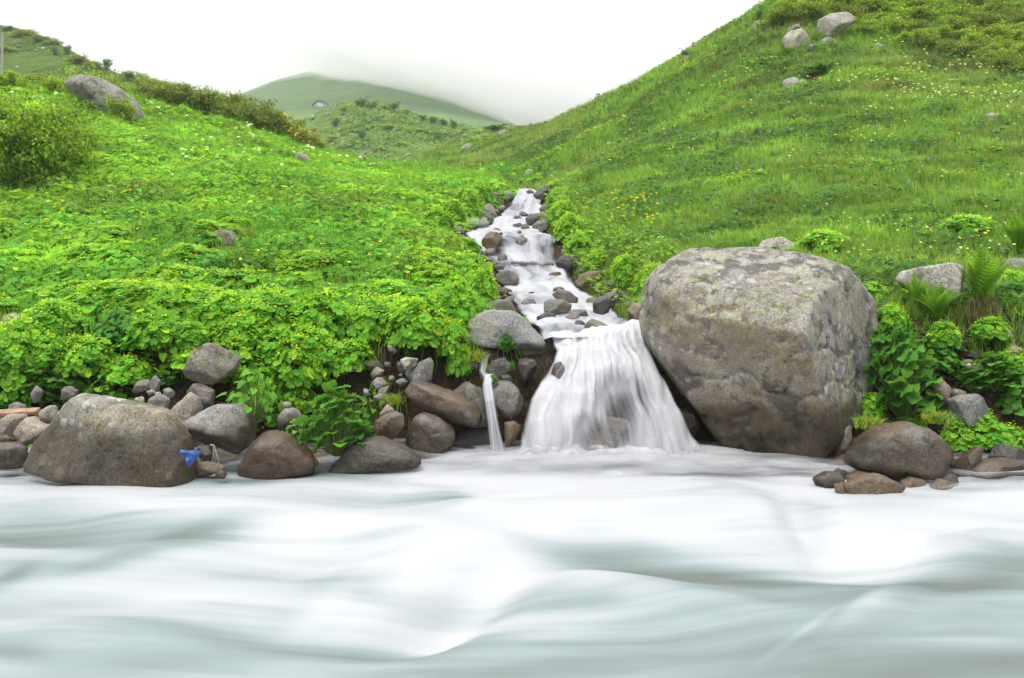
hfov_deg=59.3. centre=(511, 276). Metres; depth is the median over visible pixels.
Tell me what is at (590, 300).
stone
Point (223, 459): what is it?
stone
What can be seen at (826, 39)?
rock
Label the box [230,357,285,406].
leafy plant
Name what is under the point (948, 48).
rhododendron shrub
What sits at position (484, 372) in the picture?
waterfall
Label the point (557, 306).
rock
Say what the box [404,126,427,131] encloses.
bush
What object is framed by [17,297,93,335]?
leafy plant
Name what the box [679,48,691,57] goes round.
shrub
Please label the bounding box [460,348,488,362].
grass tuft
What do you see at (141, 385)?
stone
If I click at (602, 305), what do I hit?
rock
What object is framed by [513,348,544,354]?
rock
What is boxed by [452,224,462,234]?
rock
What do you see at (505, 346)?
broad leaved plant
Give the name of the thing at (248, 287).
leafy plant
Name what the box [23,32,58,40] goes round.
bush
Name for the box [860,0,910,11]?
rhododendron shrub
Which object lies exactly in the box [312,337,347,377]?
leafy plant
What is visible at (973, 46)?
rhododendron shrub
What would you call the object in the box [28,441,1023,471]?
spray
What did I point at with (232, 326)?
leafy plant
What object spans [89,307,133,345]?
broad leaved plant
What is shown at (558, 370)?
stone
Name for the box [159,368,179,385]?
broad leaved plant
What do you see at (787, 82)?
rock
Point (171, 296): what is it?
leafy plant
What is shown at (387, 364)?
stone
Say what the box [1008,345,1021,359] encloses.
stone
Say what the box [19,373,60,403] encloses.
broad leaved plant
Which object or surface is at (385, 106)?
bush
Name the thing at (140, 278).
leafy plant
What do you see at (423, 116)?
bush
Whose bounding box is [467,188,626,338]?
stream
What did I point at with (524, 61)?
sky
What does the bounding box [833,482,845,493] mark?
stone
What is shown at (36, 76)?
rhododendron shrub
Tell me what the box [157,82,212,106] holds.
rhododendron shrub
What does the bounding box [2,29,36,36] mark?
bush
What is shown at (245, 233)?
grass tuft
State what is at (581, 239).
leafy plant
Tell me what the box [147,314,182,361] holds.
broad leaved plant
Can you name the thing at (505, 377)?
stone
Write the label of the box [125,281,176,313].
leafy plant
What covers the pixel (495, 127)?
bush
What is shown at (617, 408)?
rock
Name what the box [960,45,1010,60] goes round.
rhododendron shrub
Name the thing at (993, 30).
rhododendron shrub
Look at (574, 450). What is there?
spray
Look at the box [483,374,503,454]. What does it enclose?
waterfall
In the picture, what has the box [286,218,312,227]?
leafy plant
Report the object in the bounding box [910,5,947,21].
rhododendron shrub
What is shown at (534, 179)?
leafy plant
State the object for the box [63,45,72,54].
bush
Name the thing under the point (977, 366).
stone
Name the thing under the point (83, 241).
leafy plant
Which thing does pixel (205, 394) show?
rock
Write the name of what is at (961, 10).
rhododendron shrub
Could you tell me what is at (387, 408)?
stone
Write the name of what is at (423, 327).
leafy plant
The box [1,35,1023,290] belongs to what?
wildflowers
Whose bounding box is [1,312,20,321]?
rock
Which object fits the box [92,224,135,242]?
leafy plant
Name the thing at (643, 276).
leafy plant
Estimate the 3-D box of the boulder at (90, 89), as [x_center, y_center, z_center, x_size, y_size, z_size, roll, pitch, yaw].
[-14.257,-6.042,31.374,2.574,1.921,1.565,0,0,0]
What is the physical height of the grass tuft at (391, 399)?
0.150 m
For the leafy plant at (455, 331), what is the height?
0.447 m
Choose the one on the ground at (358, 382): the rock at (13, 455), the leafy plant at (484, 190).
the leafy plant at (484, 190)
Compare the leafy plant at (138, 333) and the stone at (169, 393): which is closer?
the stone at (169, 393)
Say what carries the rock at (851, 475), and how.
on the river
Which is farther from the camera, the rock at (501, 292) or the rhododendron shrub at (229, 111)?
the rhododendron shrub at (229, 111)
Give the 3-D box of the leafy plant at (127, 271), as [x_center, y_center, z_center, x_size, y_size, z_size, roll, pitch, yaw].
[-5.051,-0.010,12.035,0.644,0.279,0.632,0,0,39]
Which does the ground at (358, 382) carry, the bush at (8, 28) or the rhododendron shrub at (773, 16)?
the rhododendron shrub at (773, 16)
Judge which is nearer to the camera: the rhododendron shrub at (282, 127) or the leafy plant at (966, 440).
the leafy plant at (966, 440)
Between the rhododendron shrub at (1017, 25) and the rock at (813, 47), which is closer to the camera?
the rock at (813, 47)
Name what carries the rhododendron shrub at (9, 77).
on the ground at (358, 382)
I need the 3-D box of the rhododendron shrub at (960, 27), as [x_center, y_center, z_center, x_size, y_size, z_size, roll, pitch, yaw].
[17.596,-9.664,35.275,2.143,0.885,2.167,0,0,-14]
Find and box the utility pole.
[1,34,3,73]
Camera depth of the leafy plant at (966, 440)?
8.43 m
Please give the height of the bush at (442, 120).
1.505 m
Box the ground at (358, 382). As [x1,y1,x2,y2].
[0,0,1023,458]
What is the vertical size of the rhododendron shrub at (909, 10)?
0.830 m
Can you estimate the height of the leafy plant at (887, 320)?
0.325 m
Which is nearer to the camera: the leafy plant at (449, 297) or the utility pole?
the leafy plant at (449, 297)
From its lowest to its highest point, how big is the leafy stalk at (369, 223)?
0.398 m
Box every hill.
[0,25,140,88]
[299,101,488,161]
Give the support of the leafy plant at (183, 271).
on the ground at (358, 382)
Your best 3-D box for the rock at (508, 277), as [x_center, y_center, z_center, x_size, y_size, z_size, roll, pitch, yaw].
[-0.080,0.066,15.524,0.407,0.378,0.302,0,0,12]
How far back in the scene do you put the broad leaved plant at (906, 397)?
8.68 m
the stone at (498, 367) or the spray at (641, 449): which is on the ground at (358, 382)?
the stone at (498, 367)
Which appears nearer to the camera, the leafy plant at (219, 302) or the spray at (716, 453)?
the spray at (716, 453)
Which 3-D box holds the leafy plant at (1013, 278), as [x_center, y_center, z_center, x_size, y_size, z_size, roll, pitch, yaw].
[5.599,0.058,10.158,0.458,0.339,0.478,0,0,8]
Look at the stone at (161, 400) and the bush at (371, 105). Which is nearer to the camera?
the stone at (161, 400)
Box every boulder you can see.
[22,393,197,487]
[63,74,143,119]
[328,435,421,473]
[460,143,473,150]
[467,309,545,349]
[497,130,507,136]
[639,247,878,462]
[781,28,808,49]
[787,23,800,32]
[816,12,854,36]
[843,421,953,482]
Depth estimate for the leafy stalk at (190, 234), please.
13.87 m
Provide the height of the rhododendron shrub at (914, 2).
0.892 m
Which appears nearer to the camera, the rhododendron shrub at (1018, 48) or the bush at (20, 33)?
the rhododendron shrub at (1018, 48)
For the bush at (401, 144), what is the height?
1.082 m
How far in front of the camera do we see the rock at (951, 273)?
9.67 m
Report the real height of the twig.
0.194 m
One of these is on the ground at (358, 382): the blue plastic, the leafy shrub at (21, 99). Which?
the leafy shrub at (21, 99)
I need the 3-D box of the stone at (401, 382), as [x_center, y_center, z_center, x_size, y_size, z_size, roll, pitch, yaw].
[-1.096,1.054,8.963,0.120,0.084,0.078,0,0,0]
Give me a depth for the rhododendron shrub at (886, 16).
35.69 m
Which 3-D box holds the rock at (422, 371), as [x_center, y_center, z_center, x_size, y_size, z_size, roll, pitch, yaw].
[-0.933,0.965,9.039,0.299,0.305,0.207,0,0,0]
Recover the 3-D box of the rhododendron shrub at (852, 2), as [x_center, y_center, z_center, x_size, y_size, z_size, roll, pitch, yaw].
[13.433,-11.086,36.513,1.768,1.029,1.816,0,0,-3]
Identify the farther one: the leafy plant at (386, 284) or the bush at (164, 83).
the bush at (164, 83)
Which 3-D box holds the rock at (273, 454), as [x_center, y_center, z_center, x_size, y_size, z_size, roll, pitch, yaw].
[-2.074,1.611,7.911,0.705,0.479,0.397,0,0,0]
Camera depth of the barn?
322.46 m
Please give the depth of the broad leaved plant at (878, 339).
8.99 m
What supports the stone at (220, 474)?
on the river
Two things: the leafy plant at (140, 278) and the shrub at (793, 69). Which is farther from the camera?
the shrub at (793, 69)
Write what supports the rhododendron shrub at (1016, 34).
on the ground at (358, 382)
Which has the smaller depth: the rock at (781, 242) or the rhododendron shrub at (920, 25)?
the rock at (781, 242)
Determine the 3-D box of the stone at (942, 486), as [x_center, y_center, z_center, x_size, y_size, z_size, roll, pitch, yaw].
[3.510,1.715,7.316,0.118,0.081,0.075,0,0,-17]
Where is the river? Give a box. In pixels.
[0,458,1023,677]
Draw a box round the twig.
[210,444,219,462]
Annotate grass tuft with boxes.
[235,222,259,242]
[364,261,391,276]
[379,393,405,404]
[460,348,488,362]
[846,411,885,428]
[876,255,916,267]
[915,407,967,426]
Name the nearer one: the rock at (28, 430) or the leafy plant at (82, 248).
the rock at (28, 430)
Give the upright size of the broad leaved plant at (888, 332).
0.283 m
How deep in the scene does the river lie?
5.12 m
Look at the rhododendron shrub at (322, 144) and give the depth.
38.38 m
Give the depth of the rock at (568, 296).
13.15 m
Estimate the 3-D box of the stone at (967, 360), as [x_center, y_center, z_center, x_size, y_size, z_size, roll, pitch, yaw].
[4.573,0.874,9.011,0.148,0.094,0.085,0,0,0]
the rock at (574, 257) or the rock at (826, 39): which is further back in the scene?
the rock at (826, 39)
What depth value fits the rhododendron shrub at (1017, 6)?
37.57 m
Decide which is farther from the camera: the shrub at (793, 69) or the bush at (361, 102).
the bush at (361, 102)
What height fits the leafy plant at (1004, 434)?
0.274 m
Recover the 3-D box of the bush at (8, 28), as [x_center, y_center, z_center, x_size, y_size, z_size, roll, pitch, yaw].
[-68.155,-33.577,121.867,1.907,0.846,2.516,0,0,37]
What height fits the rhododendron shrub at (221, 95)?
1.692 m
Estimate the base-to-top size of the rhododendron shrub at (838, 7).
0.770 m
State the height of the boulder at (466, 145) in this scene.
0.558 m
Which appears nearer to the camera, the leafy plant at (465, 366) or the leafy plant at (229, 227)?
the leafy plant at (465, 366)
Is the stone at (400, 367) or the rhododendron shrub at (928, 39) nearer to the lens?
the stone at (400, 367)
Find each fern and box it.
[900,274,931,309]
[907,282,964,319]
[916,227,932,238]
[953,247,1017,301]
[994,210,1023,252]
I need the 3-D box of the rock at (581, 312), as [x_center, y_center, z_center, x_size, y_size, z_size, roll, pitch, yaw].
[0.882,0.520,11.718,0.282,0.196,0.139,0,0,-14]
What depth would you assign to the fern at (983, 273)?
9.56 m
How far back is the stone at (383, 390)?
8.79 m
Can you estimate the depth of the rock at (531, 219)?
21.94 m
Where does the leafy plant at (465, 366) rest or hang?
on the ground at (358, 382)
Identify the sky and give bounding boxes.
[0,0,762,124]
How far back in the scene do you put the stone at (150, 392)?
8.39 m
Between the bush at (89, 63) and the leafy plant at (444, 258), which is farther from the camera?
the bush at (89, 63)
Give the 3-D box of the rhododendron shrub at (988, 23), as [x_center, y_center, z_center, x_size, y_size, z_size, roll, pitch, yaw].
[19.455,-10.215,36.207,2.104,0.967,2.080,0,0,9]
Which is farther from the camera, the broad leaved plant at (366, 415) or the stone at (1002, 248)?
the stone at (1002, 248)
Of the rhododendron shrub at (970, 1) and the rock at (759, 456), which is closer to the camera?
the rock at (759, 456)
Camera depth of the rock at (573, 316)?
11.24 m
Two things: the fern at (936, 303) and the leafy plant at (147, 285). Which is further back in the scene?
the leafy plant at (147, 285)
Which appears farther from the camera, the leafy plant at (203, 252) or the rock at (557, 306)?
the leafy plant at (203, 252)
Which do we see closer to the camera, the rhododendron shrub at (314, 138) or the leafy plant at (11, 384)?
the leafy plant at (11, 384)
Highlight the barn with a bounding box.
[312,100,327,106]
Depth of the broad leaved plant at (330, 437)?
8.08 m
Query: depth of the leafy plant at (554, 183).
27.00 m
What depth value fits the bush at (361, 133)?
127.68 m
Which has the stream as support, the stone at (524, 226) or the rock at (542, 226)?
the stone at (524, 226)
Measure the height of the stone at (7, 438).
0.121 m
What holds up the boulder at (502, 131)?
on the ground at (358, 382)
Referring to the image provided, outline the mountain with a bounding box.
[225,61,519,128]
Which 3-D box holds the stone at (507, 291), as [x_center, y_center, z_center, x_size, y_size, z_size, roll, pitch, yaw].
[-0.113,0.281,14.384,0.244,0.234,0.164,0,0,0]
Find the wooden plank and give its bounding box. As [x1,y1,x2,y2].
[0,407,40,415]
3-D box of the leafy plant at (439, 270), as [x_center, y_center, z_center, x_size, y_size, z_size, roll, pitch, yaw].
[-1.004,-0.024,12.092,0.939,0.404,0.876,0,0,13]
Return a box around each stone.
[0,434,16,441]
[8,402,26,408]
[31,385,42,403]
[38,405,58,422]
[61,386,78,399]
[133,379,149,392]
[134,396,144,401]
[146,389,155,395]
[147,393,169,407]
[149,375,160,391]
[163,388,174,398]
[197,444,214,461]
[214,454,228,463]
[215,469,226,478]
[277,408,301,433]
[280,402,291,410]
[313,452,327,457]
[362,360,384,368]
[363,388,368,396]
[371,367,383,377]
[371,377,387,390]
[374,393,386,401]
[378,386,388,393]
[380,404,393,415]
[384,362,391,367]
[387,344,397,354]
[389,375,394,380]
[396,378,407,386]
[397,361,403,373]
[400,357,417,370]
[459,354,478,369]
[485,248,494,258]
[487,357,510,382]
[493,264,504,272]
[498,253,506,264]
[498,375,512,382]
[502,287,512,295]
[505,296,514,303]
[516,234,526,244]
[517,358,536,383]
[518,261,526,265]
[520,223,529,228]
[521,298,535,304]
[549,272,560,275]
[551,362,564,378]
[574,320,584,324]
[586,297,596,302]
[610,294,622,309]
[832,468,849,479]
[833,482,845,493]
[900,476,924,487]
[929,478,954,488]
[933,378,951,405]
[935,482,951,489]
[943,473,958,485]
[950,388,966,396]
[950,459,955,471]
[961,359,972,367]
[968,349,981,358]
[970,362,984,375]
[999,246,1010,253]
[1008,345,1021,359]
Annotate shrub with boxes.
[0,69,33,87]
[0,81,107,184]
[0,90,36,160]
[14,97,94,132]
[17,70,57,85]
[32,74,69,92]
[52,62,113,101]
[58,122,101,166]
[88,70,128,106]
[100,92,138,120]
[122,77,157,97]
[133,79,169,88]
[139,80,182,102]
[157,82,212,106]
[183,86,228,114]
[206,89,232,113]
[212,100,250,120]
[213,90,258,118]
[230,95,277,129]
[253,102,293,133]
[268,112,305,135]
[280,116,315,145]
[301,130,321,147]
[314,138,328,149]
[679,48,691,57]
[751,7,767,22]
[752,6,803,25]
[772,0,822,18]
[786,67,801,73]
[791,0,833,18]
[798,61,837,74]
[808,0,846,5]
[823,1,856,12]
[830,3,877,22]
[831,0,864,10]
[846,16,891,34]
[857,0,879,11]
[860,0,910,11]
[861,9,895,19]
[875,13,918,35]
[878,12,910,23]
[880,3,928,19]
[888,28,939,43]
[893,0,942,6]
[897,18,938,30]
[905,32,947,49]
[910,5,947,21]
[920,22,956,38]
[924,0,962,15]
[929,38,969,54]
[931,14,971,30]
[933,2,983,17]
[937,24,982,40]
[939,39,992,58]
[941,14,987,30]
[947,0,991,8]
[953,10,1006,25]
[956,32,1003,47]
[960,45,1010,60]
[971,0,1007,13]
[972,23,1015,39]
[973,11,1023,28]
[983,0,1019,8]
[987,29,1023,42]
[987,39,1018,53]
[987,42,1023,58]
[988,5,1022,19]
[988,51,1023,70]
[992,19,1023,35]
[1001,54,1023,72]
[1002,0,1023,13]
[1009,13,1023,23]
[1013,36,1023,47]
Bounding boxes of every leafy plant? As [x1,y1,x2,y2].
[0,217,21,229]
[0,220,25,236]
[0,292,21,316]
[0,313,53,376]
[0,366,41,404]
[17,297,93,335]
[22,331,65,373]
[23,220,62,233]
[52,278,91,297]
[54,331,119,377]
[55,243,113,264]
[67,237,100,247]
[67,280,113,313]
[69,207,98,215]
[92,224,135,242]
[94,220,123,225]
[94,246,147,265]
[96,278,149,308]
[103,352,157,385]
[107,266,148,278]
[110,280,166,307]
[119,310,176,350]
[124,277,157,283]
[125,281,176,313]
[144,262,206,282]
[146,283,195,324]
[159,241,215,264]
[163,284,231,322]
[165,346,196,369]
[172,319,211,349]
[183,218,218,233]
[183,248,233,267]
[190,266,250,288]
[192,231,223,244]
[192,288,245,331]
[195,288,221,292]
[202,337,271,383]
[211,223,242,235]
[212,310,267,350]
[213,267,276,296]
[215,216,253,230]
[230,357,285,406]
[232,283,296,332]
[247,282,284,297]
[251,324,294,364]
[266,259,306,275]
[267,329,327,388]
[270,270,322,289]
[277,383,319,413]
[285,287,349,341]
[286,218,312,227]
[289,324,335,363]
[290,249,342,270]
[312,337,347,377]
[329,249,360,265]
[336,336,376,371]
[342,292,394,343]
[357,277,418,304]
[366,294,423,311]
[369,376,391,391]
[370,278,421,295]
[379,292,447,348]
[397,245,444,261]
[406,260,470,286]
[411,271,444,287]
[414,219,441,235]
[414,239,446,247]
[416,248,460,268]
[423,205,454,231]
[430,270,479,322]
[434,317,472,359]
[438,198,467,219]
[444,343,471,377]
[449,237,482,253]
[456,250,492,282]
[457,188,480,206]
[464,264,499,302]
[466,203,480,216]
[471,179,493,201]
[525,177,543,184]
[546,186,561,206]
[546,197,575,226]
[547,179,563,188]
[553,210,587,242]
[562,229,595,256]
[582,248,607,270]
[610,252,640,285]
[630,261,660,300]
[795,228,850,251]
[861,392,886,419]
[862,280,893,299]
[878,302,911,331]
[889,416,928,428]
[925,319,963,348]
[935,213,1000,232]
[939,420,990,451]
[966,315,1013,340]
[971,408,999,431]
[971,422,1023,449]
[992,268,1023,295]
[992,344,1023,370]
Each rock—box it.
[0,413,29,435]
[0,442,27,470]
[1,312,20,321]
[13,416,49,444]
[171,392,202,420]
[183,343,241,384]
[183,403,257,453]
[186,383,214,409]
[196,461,225,477]
[212,229,237,245]
[214,448,241,460]
[236,430,315,479]
[240,448,247,457]
[295,152,310,162]
[304,444,320,451]
[371,411,404,439]
[405,357,433,382]
[405,380,482,427]
[405,412,454,458]
[451,427,503,449]
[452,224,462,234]
[454,381,487,428]
[456,446,478,452]
[464,218,478,229]
[475,218,489,229]
[481,204,496,220]
[481,211,492,223]
[481,231,501,255]
[486,299,516,311]
[492,380,523,420]
[494,284,504,298]
[496,270,518,287]
[498,205,504,211]
[503,191,512,196]
[504,420,520,450]
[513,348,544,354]
[525,213,540,225]
[532,219,549,232]
[533,185,551,202]
[537,313,555,329]
[539,203,547,212]
[541,262,553,265]
[544,299,571,314]
[552,289,577,302]
[555,255,576,274]
[565,313,579,319]
[568,309,588,316]
[569,252,583,263]
[574,270,603,291]
[584,319,607,327]
[586,416,630,450]
[593,296,612,314]
[604,290,623,297]
[606,279,617,291]
[606,398,631,421]
[627,302,642,319]
[678,408,699,437]
[680,55,689,62]
[750,452,763,458]
[758,237,795,250]
[782,77,799,89]
[805,44,815,51]
[812,471,844,487]
[822,37,832,44]
[828,425,851,459]
[828,454,846,465]
[844,473,905,493]
[846,470,872,479]
[895,262,964,304]
[946,394,990,427]
[954,447,983,476]
[970,457,1023,480]
[985,113,998,119]
[987,443,1023,459]
[1003,258,1023,269]
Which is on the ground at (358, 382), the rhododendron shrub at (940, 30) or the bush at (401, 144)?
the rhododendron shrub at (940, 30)
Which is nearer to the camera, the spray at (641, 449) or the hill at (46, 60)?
the spray at (641, 449)
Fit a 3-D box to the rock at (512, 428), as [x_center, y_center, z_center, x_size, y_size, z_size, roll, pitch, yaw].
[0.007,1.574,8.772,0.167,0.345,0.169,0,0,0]
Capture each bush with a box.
[0,25,19,30]
[0,44,24,50]
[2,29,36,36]
[20,28,42,34]
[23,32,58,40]
[50,39,65,45]
[50,45,58,54]
[60,53,93,62]
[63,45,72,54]
[83,60,103,68]
[99,57,112,69]
[113,69,148,79]
[134,75,159,83]
[136,73,150,80]
[148,78,178,88]
[309,127,320,131]
[325,134,341,140]
[331,116,341,127]
[354,97,368,105]
[356,128,366,137]
[366,101,380,108]
[371,146,388,151]
[373,102,389,109]
[378,122,399,129]
[389,101,400,110]
[393,141,411,145]
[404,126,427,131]
[417,114,426,119]
[429,115,438,122]
[431,131,442,137]
[439,118,446,124]
[444,133,462,137]
[448,117,457,128]
[476,123,511,133]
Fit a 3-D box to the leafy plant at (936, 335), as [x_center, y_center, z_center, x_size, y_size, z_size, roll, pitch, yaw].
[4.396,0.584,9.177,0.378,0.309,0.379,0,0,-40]
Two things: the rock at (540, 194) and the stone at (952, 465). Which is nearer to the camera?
the stone at (952, 465)
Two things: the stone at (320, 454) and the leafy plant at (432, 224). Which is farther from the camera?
the leafy plant at (432, 224)
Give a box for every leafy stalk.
[186,227,193,244]
[367,214,372,227]
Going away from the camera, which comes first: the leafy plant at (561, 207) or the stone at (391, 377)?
the stone at (391, 377)
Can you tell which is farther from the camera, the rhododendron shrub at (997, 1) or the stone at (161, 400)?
the rhododendron shrub at (997, 1)
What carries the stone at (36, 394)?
on the ground at (358, 382)
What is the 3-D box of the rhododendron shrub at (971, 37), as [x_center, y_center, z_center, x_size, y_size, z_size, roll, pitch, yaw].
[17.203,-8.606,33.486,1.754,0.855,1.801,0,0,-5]
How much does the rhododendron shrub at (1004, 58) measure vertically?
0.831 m
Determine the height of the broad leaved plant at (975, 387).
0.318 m
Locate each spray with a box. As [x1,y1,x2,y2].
[0,446,1023,485]
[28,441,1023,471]
[516,445,704,462]
[522,444,694,453]
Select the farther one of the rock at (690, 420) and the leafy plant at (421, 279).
the leafy plant at (421, 279)
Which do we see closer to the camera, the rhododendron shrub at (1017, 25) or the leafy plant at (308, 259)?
the leafy plant at (308, 259)
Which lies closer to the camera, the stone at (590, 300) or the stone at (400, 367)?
the stone at (400, 367)
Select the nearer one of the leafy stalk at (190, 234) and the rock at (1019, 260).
the rock at (1019, 260)
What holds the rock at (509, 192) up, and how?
on the ground at (358, 382)
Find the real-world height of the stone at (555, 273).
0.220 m
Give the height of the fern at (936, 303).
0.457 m
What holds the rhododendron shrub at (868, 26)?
on the ground at (358, 382)
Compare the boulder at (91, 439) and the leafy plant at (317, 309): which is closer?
the boulder at (91, 439)
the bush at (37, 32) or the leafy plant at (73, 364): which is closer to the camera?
the leafy plant at (73, 364)
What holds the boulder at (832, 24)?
on the ground at (358, 382)
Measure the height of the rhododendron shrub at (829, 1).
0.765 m
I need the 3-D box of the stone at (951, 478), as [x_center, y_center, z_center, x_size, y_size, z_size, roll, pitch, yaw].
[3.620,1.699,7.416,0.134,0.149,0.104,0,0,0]
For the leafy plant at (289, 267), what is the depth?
12.67 m
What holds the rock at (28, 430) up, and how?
on the ground at (358, 382)
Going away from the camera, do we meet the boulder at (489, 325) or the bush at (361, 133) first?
the boulder at (489, 325)
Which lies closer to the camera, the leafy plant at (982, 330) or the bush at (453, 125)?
the leafy plant at (982, 330)
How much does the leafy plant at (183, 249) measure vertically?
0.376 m
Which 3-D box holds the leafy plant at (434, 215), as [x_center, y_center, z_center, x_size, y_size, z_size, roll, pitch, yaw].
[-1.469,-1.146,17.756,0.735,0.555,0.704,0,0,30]
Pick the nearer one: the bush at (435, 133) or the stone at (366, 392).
the stone at (366, 392)
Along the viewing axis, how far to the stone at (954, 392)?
8.79 m
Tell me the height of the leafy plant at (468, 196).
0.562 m
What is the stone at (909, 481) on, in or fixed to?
on the river
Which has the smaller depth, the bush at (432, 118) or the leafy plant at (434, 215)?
the leafy plant at (434, 215)
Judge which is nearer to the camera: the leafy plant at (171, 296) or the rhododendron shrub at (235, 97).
the leafy plant at (171, 296)
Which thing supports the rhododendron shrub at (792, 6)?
on the ground at (358, 382)
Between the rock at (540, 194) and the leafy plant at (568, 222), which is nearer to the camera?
the leafy plant at (568, 222)
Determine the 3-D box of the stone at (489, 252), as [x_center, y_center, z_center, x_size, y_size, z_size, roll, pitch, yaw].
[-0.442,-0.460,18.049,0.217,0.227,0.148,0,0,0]
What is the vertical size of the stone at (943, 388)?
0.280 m
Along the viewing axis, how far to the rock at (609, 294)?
13.51 m
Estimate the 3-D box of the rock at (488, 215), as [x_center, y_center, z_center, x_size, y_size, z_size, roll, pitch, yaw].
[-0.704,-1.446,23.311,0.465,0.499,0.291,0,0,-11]
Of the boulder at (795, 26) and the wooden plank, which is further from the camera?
the boulder at (795, 26)
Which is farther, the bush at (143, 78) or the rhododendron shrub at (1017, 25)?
the bush at (143, 78)
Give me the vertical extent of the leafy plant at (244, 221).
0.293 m
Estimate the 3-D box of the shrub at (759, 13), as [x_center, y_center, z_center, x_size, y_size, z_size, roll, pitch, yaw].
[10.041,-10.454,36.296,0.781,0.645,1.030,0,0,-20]
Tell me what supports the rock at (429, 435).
on the river
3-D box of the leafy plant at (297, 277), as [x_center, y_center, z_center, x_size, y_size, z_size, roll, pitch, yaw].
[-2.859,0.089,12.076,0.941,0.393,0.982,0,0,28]
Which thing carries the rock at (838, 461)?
on the river
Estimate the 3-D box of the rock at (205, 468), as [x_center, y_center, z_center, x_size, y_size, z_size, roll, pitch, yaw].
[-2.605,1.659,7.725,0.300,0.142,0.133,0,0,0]
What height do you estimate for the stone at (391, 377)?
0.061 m
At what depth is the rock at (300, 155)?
27.41 m
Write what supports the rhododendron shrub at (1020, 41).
on the ground at (358, 382)
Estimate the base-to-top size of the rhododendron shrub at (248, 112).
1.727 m
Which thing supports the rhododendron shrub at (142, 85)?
on the ground at (358, 382)
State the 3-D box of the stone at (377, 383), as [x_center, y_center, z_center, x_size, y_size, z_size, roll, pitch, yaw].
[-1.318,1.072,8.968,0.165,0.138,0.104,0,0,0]
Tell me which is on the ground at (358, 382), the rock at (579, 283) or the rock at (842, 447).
the rock at (579, 283)
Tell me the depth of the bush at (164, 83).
96.53 m
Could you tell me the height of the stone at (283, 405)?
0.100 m
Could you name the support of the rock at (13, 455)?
in the river
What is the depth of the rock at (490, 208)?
23.99 m
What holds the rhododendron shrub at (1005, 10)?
on the ground at (358, 382)
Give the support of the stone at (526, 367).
on the ground at (358, 382)
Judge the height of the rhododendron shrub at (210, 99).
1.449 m
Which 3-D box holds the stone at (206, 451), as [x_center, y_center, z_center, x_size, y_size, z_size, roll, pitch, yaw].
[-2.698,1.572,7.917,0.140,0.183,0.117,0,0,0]
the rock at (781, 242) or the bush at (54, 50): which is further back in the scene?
the bush at (54, 50)
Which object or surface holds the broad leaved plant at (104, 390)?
on the ground at (358, 382)
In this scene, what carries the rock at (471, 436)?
on the ground at (358, 382)
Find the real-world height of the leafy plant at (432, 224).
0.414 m
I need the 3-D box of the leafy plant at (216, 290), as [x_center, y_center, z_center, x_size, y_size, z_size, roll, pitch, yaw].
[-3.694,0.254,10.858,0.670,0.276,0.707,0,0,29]
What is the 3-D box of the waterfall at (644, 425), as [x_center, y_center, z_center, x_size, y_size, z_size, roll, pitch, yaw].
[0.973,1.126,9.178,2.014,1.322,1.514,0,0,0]
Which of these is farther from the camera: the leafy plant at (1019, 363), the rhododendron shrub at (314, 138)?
the rhododendron shrub at (314, 138)
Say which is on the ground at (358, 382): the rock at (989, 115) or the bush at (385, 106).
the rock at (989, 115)
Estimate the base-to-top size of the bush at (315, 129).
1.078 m
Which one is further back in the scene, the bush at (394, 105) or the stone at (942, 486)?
the bush at (394, 105)
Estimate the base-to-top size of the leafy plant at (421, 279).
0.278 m
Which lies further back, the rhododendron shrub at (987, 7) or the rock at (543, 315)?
the rhododendron shrub at (987, 7)
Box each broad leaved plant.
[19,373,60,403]
[22,338,91,391]
[86,369,131,398]
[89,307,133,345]
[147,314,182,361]
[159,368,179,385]
[217,369,284,423]
[285,419,314,446]
[292,379,376,456]
[356,390,382,425]
[490,374,498,382]
[496,331,516,351]
[509,360,515,370]
[862,324,943,417]
[869,325,894,371]
[883,324,909,335]
[932,347,965,372]
[948,361,993,392]
[962,351,1022,391]
[994,365,1023,416]
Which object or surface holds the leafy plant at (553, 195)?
on the ground at (358, 382)
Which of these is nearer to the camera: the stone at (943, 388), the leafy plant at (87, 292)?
the stone at (943, 388)
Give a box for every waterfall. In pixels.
[481,360,486,376]
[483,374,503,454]
[521,319,700,451]
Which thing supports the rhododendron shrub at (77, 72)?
on the ground at (358, 382)
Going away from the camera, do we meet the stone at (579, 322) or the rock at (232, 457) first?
the rock at (232, 457)
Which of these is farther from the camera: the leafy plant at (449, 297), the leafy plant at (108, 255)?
the leafy plant at (108, 255)
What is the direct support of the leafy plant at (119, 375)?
on the ground at (358, 382)
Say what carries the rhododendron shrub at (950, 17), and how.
on the ground at (358, 382)
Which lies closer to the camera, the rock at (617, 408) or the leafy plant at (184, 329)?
the rock at (617, 408)
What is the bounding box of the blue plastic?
[179,449,200,466]
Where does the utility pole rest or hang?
on the hill at (46, 60)
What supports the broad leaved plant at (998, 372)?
on the ground at (358, 382)
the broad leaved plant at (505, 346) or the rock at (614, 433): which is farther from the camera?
the broad leaved plant at (505, 346)
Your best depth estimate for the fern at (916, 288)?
9.59 m
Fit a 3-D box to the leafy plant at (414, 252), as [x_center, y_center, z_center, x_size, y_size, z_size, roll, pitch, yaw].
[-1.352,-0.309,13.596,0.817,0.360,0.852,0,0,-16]
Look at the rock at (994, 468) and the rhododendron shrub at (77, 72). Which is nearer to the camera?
the rock at (994, 468)
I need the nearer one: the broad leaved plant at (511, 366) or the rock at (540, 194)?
the broad leaved plant at (511, 366)
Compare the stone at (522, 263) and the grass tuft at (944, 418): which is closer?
the grass tuft at (944, 418)

